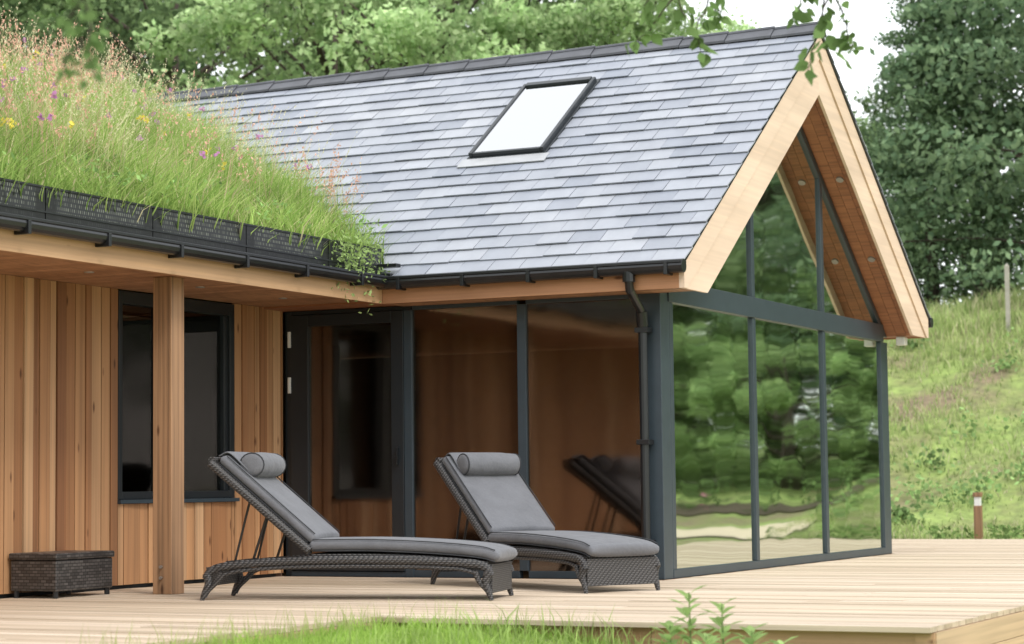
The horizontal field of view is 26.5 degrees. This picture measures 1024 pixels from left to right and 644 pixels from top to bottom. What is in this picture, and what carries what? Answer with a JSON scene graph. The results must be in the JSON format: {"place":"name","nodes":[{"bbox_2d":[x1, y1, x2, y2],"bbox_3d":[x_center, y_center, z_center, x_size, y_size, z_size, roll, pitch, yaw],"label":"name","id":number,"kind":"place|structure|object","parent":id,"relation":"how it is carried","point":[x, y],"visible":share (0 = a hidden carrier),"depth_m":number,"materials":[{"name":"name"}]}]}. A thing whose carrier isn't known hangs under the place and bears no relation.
{"place":"outdoors","nodes":[
{"label":"outdoors","id":0,"kind":"place"},
{"bbox_2d":[0,2,407,314],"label":"roof meadow grass","id":1,"kind":"structure","parent":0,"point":[107,138],"depth_m":17.30,"materials":[{"name":"green plant"}]},
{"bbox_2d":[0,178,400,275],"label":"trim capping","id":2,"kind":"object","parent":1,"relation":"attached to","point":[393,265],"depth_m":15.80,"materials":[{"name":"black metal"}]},
{"bbox_2d":[23,0,1023,304],"label":"sky","id":3,"kind":"structure","parent":0,"point":[866,17],"materials":[{"name":"white"}]},
{"bbox_2d":[284,302,1023,643],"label":"ground","id":4,"kind":"structure","parent":0,"point":[1008,394],"depth_m":34.64,"materials":[{"name":"green plant"}]},
{"bbox_2d":[0,0,114,83],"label":"deciduous tree","id":5,"kind":"object","parent":4,"relation":"on","point":[48,8],"visible":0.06,"depth_m":45.96,"materials":[{"name":"green plant"}]},
{"bbox_2d":[55,0,108,104],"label":"birch tree","id":6,"kind":"object","parent":4,"relation":"on","point":[90,16],"visible":1,"depth_m":6.58,"materials":[{"name":"green plant"}]},
{"bbox_2d":[16,0,216,83],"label":"distant tree","id":7,"kind":"object","parent":4,"relation":"on","point":[143,57],"depth_m":64.92,"materials":[{"name":"green plant"}]},
{"bbox_2d":[0,0,274,93],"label":"deciduous tree","id":8,"kind":"object","parent":4,"relation":"on","point":[120,9],"visible":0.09,"depth_m":47.95,"materials":[{"name":"green plant"}]},
{"bbox_2d":[17,0,297,86],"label":"distant tree","id":9,"kind":"object","parent":4,"relation":"on","point":[241,60],"depth_m":62.11,"materials":[{"name":"green plant"}]},
{"bbox_2d":[0,0,371,92],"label":"deciduous tree","id":10,"kind":"object","parent":4,"relation":"on","point":[173,11],"visible":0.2,"depth_m":43.75,"materials":[{"name":"green plant"}]},
{"bbox_2d":[97,0,489,84],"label":"deciduous tree","id":11,"kind":"object","parent":4,"relation":"on","point":[201,61],"visible":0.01,"depth_m":54.67,"materials":[{"name":"green plant"}]},
{"bbox_2d":[120,0,512,93],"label":"deciduous tree","id":12,"kind":"object","parent":4,"relation":"on","point":[241,23],"visible":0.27,"depth_m":40.94,"materials":[{"name":"green plant"}]},
{"bbox_2d":[208,0,587,83],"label":"deciduous tree","id":13,"kind":"object","parent":4,"relation":"on","point":[330,54],"visible":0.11,"depth_m":41.76,"materials":[{"name":"green plant"}]},
{"bbox_2d":[248,0,558,81],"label":"distant tree","id":14,"kind":"object","parent":4,"relation":"on","point":[476,6],"depth_m":60.51,"materials":[{"name":"green plant"}]},
{"bbox_2d":[66,596,766,643],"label":"lawn grass","id":15,"kind":"structure","parent":4,"relation":"on","point":[447,633],"depth_m":11.80,"materials":[{"name":"green plant"}]},
{"bbox_2d":[0,539,1023,643],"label":"timber deck","id":16,"kind":"structure","parent":4,"relation":"on","point":[938,591],"depth_m":14.03,"materials":[{"name":"beige wood"}]},
{"bbox_2d":[9,550,114,598],"bbox_3d":[-3.270,1.832,15.818,0.434,0.320,0.684,-3,-5,26],"label":"woven side table","id":17,"kind":"object","parent":16,"relation":"on","point":[67,571],"visible":1,"depth_m":15.58,"materials":[{"name":"wicker"}]},
{"bbox_2d":[153,276,183,593],"bbox_3d":[-2.532,0.833,16.040,0.165,2.329,0.165,-3,-5,26],"label":"porch post","id":18,"kind":"object","parent":16,"relation":"on","point":[168,424],"visible":1,"depth_m":15.98,"materials":[{"name":"brown wood"}]},
{"bbox_2d":[200,451,517,600],"bbox_3d":[-1.052,1.402,15.081,2.110,1.028,0.701,-2,-4,12],"label":"sun lounger","id":19,"kind":"object","parent":16,"relation":"on","point":[256,484],"visible":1,"depth_m":14.87,"materials":[{"name":"fabric"}]},
{"bbox_2d":[0,554,886,598],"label":"interior floor","id":20,"kind":"structure","parent":16,"relation":"on","point":[525,574],"depth_m":18.55,"materials":[{"name":"brown wood"}]},
{"bbox_2d":[124,341,285,575],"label":"interior walls","id":21,"kind":"structure","parent":20,"relation":"on","point":[284,473],"depth_m":22.66,"materials":[{"name":"brown wood"}]},
{"bbox_2d":[0,274,275,597],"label":"wall backing","id":22,"kind":"object","parent":21,"relation":"attached to","point":[118,587],"depth_m":16.85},
{"bbox_2d":[0,274,282,593],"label":"cedar wall cladding","id":23,"kind":"structure","parent":22,"relation":"attached to","point":[58,416],"depth_m":16.54,"materials":[{"name":"brown wood"}]},
{"bbox_2d":[115,288,226,302],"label":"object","id":24,"kind":"object","parent":22,"relation":"attached to","point":[184,297],"visible":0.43,"depth_m":18.16,"materials":[{"name":"black metal"}]},
{"bbox_2d":[118,290,234,499],"bbox_3d":[-2.743,0.616,17.665,0.095,1.630,1.620,-3,-5,26],"label":"window frame","id":25,"kind":"object","parent":22,"relation":"attached to","point":[224,312],"visible":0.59,"depth_m":18.21,"materials":[{"name":"black metal"}]},
{"bbox_2d":[122,304,219,491],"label":"window panes","id":26,"kind":"object","parent":25,"relation":"in","point":[201,389],"visible":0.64,"depth_m":17.81,"materials":[{"name":"black glass"}]},
{"bbox_2d":[117,498,239,503],"bbox_3d":[-2.717,1.445,17.595,0.130,0.030,1.660,-3,-5,26],"label":"window sill","id":27,"kind":"structure","parent":25,"relation":"attached to","point":[185,500],"depth_m":17.72,"materials":[{"name":"black metal"}]},
{"bbox_2d":[230,63,916,340],"bbox_3d":[-1.310,-1.188,22.425,9.310,2.668,7.040,-3,-5,26],"label":"roof structure","id":28,"kind":"object","parent":21,"relation":"on","point":[315,307],"visible":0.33,"depth_m":18.89,"materials":[{"name":"brown wood"}]},
{"bbox_2d":[0,180,380,273],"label":"roof edge trim","id":29,"kind":"structure","parent":28,"relation":"attached to","point":[72,205],"depth_m":15.56,"materials":[{"name":"black metal"}]},
{"bbox_2d":[0,229,381,303],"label":"wing fascia","id":30,"kind":"structure","parent":28,"relation":"attached to","point":[68,249],"depth_m":15.61,"materials":[{"name":"brown wood"}]},
{"bbox_2d":[0,212,932,327],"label":"gutters","id":31,"kind":"object","parent":30,"relation":"attached to","point":[25,225],"visible":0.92,"depth_m":17.03,"materials":[{"name":"black metal"}]},
{"bbox_2d":[0,251,691,306],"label":"soffit boards","id":32,"kind":"object","parent":28,"relation":"attached to","point":[36,267],"visible":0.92,"depth_m":16.73,"materials":[{"name":"brown wood"}]},
{"bbox_2d":[84,176,874,298],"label":"soffit downlights","id":33,"kind":"object","parent":32,"relation":"in","point":[839,179],"visible":0.74,"depth_m":21.43,"materials":[{"name":"metal"}]},
{"bbox_2d":[382,273,678,303],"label":"eave fascia","id":34,"kind":"structure","parent":28,"relation":"attached to","point":[546,287],"depth_m":17.70,"materials":[{"name":"brown wood"}]},
{"bbox_2d":[157,33,930,317],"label":"roof slates","id":35,"kind":"object","parent":28,"relation":"on","point":[612,182],"visible":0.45,"depth_m":19.60,"materials":[{"name":"grey stone"}]},
{"bbox_2d":[141,21,825,102],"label":"ridge tiles","id":36,"kind":"object","parent":35,"relation":"on","point":[617,48],"visible":0.64,"depth_m":21.89,"materials":[{"name":"grey stone"}]},
{"bbox_2d":[457,152,548,167],"bbox_3d":[-0.083,-1.465,19.715,0.880,0.094,0.128,-3,-5,26],"label":"skylight flashing","id":37,"kind":"object","parent":35,"relation":"on","point":[511,159],"visible":1,"depth_m":19.70,"materials":[{"name":"grey metal"}]},
{"bbox_2d":[467,76,599,158],"bbox_3d":[0.214,-1.908,20.364,0.800,0.917,1.271,-3,-5,26],"label":"skylight frame","id":38,"kind":"object","parent":35,"relation":"in","point":[566,118],"visible":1,"depth_m":20.15,"materials":[{"name":"black metal"}]},
{"bbox_2d":[474,81,588,151],"bbox_3d":[0.196,-1.917,20.328,0.688,0.790,1.120,-3,-5,26],"label":"skylight glass","id":39,"kind":"object","parent":38,"relation":"in","point":[531,116],"visible":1,"depth_m":20.31,"materials":[{"name":"glass"}]},
{"bbox_2d":[679,38,928,337],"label":"bargeboards","id":40,"kind":"object","parent":28,"relation":"attached to","point":[716,241],"visible":0.84,"depth_m":20.00,"materials":[{"name":"beige wood"}]},
{"bbox_2d":[685,38,929,319],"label":"verge trim","id":41,"kind":"structure","parent":28,"relation":"attached to","point":[762,129],"depth_m":20.99,"materials":[{"name":"black metal"}]},
{"bbox_2d":[802,98,909,335],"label":"gable soffit boards","id":42,"kind":"object","parent":28,"relation":"attached to","point":[828,159],"visible":0.48,"depth_m":21.89,"materials":[{"name":"brown wood"}]},
{"bbox_2d":[896,337,906,345],"bbox_3d":[4.159,0.205,23.218,0.100,0.090,0.110,-3,-5,26],"label":"security sensor","id":43,"kind":"object","parent":28,"relation":"attached to","point":[901,341],"visible":1,"depth_m":23.17,"materials":[{"name":"white plastic"}]},
{"bbox_2d":[884,337,921,339],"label":"fascia","id":44,"kind":"structure","parent":28,"relation":"attached to","point":[907,338],"depth_m":23.50,"materials":[{"name":"brown wood"}]},
{"bbox_2d":[292,126,891,579],"bbox_3d":[1.038,0.080,21.174,3.512,4.522,6.365,-3,-5,26],"label":"glazing frame","id":45,"kind":"object","parent":20,"relation":"on","point":[662,416],"visible":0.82,"depth_m":18.52,"materials":[{"name":"grey metal"}]},
{"bbox_2d":[285,306,411,575],"bbox_3d":[-1.406,1.038,18.796,1.260,2.308,0.082,-3,-5,26],"label":"door frame","id":46,"kind":"object","parent":45,"relation":"attached to","point":[298,324],"visible":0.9,"depth_m":18.93,"materials":[{"name":"black metal"}]},
{"bbox_2d":[287,332,290,392],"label":"door hinges","id":47,"kind":"object","parent":46,"relation":"attached to","point":[289,346],"depth_m":19.05,"materials":[{"name":"silver metal"}]},
{"bbox_2d":[310,299,641,570],"bbox_3d":[-0.353,0.976,18.275,3.128,2.210,0.010,-3,-5,26],"label":"front glass","id":48,"kind":"object","parent":45,"relation":"attached to","point":[584,469],"visible":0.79,"depth_m":18.24,"materials":[{"name":"clear glass"}]},
{"bbox_2d":[622,272,655,543],"bbox_3d":[1.001,0.803,17.314,0.117,2.380,0.462,-2,-5,22],"label":"downpipe","id":49,"kind":"object","parent":45,"relation":"attached to","point":[642,330],"visible":0.81,"depth_m":17.43,"materials":[{"name":"black metal"}]},
{"bbox_2d":[673,133,882,568],"bbox_3d":[2.574,0.017,20.416,0.010,4.353,5.950,-3,-5,26],"label":"gable glass","id":50,"kind":"object","parent":45,"relation":"in","point":[713,443],"visible":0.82,"depth_m":20.21,"materials":[{"name":"clear glass"}]},
{"bbox_2d":[430,452,660,593],"bbox_3d":[0.222,1.482,16.371,0.704,1.034,2.121,2,-5,-34],"label":"sun lounger","id":51,"kind":"object","parent":16,"relation":"on","point":[494,497],"visible":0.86,"depth_m":16.46,"materials":[{"name":"fabric"}]},
{"bbox_2d":[339,0,698,72],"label":"deciduous tree","id":52,"kind":"object","parent":4,"relation":"on","point":[490,22],"visible":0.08,"depth_m":42.70,"materials":[{"name":"green plant"}]},
{"bbox_2d":[497,0,760,52],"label":"deciduous tree","id":53,"kind":"object","parent":4,"relation":"on","point":[603,15],"visible":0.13,"depth_m":42.60,"materials":[{"name":"green plant"}]},
{"bbox_2d":[648,617,686,643],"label":"weed plant","id":54,"kind":"object","parent":4,"relation":"on","point":[668,624],"visible":1,"depth_m":10.62,"materials":[{"name":"green plant"}]},
{"bbox_2d":[633,2,706,37],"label":"deciduous tree","id":55,"kind":"object","parent":4,"relation":"on","point":[698,16],"visible":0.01,"depth_m":45.34,"materials":[{"name":"green plant"}]},
{"bbox_2d":[659,585,712,643],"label":"weed plant","id":56,"kind":"object","parent":4,"relation":"on","point":[686,611],"visible":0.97,"depth_m":10.62,"materials":[{"name":"green plant"}]},
{"bbox_2d":[691,629,721,643],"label":"weed plant","id":57,"kind":"object","parent":4,"relation":"on","point":[706,638],"visible":1,"depth_m":10.42,"materials":[{"name":"green plant"}]},
{"bbox_2d":[699,598,742,643],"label":"weed plant","id":58,"kind":"object","parent":4,"relation":"on","point":[718,620],"visible":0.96,"depth_m":10.62,"materials":[{"name":"green plant"}]},
{"bbox_2d":[625,0,864,85],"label":"birch tree","id":59,"kind":"object","parent":4,"relation":"on","point":[843,42],"visible":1,"depth_m":10.31,"materials":[{"name":"green plant"}]},
{"bbox_2d":[731,623,769,643],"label":"weed plant","id":60,"kind":"object","parent":4,"relation":"on","point":[749,630],"visible":0.98,"depth_m":10.61,"materials":[{"name":"green plant"}]},
{"bbox_2d":[768,636,797,643],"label":"weed plant","id":61,"kind":"object","parent":4,"relation":"on","point":[778,642],"visible":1,"depth_m":10.61,"materials":[{"name":"green plant"}]},
{"bbox_2d":[846,95,952,279],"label":"deciduous tree","id":62,"kind":"object","parent":4,"relation":"on","point":[862,126],"visible":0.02,"depth_m":46.86,"materials":[{"name":"green plant"}]},
{"bbox_2d":[845,27,1023,301],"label":"distant tree","id":63,"kind":"object","parent":4,"relation":"on","point":[866,102],"visible":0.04,"depth_m":60.62,"materials":[{"name":"green plant"}]},
{"bbox_2d":[863,0,1023,307],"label":"conifer tree","id":64,"kind":"object","parent":4,"relation":"on","point":[894,38],"visible":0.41,"depth_m":43.73,"materials":[{"name":"green plant"}]},
{"bbox_2d":[865,0,1023,298],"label":"conifer tree","id":65,"kind":"object","parent":4,"relation":"on","point":[992,64],"visible":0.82,"depth_m":42.21,"materials":[{"name":"green plant"}]},
{"bbox_2d":[867,0,1023,300],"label":"conifer tree","id":66,"kind":"object","parent":4,"relation":"on","point":[1012,103],"visible":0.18,"depth_m":43.99,"materials":[{"name":"green plant"}]},
{"bbox_2d":[884,283,1023,538],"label":"bank grass","id":67,"kind":"structure","parent":4,"relation":"on","point":[940,315],"depth_m":35.20,"materials":[{"name":"green plant"}]},
{"bbox_2d":[915,207,1023,307],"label":"hedge scrub","id":68,"kind":"object","parent":4,"relation":"on","point":[966,287],"visible":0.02,"depth_m":43.38,"materials":[{"name":"green plant"}]},
{"bbox_2d":[973,492,982,538],"bbox_3d":[6.295,2.632,29.375,0.112,0.660,0.112,-3,-5,26],"label":"bollard light","id":69,"kind":"object","parent":4,"relation":"on","point":[978,518],"visible":0.83,"depth_m":29.34,"materials":[{"name":"brown wood"}]},
{"bbox_2d":[1004,263,1010,331],"bbox_3d":[8.689,-0.385,38.129,0.070,1.300,0.070,-3,-5,26],"label":"marker stake","id":70,"kind":"object","parent":4,"relation":"on","point":[1007,291],"visible":0.87,"depth_m":38.11,"materials":[{"name":"grey wood"}]}
]}

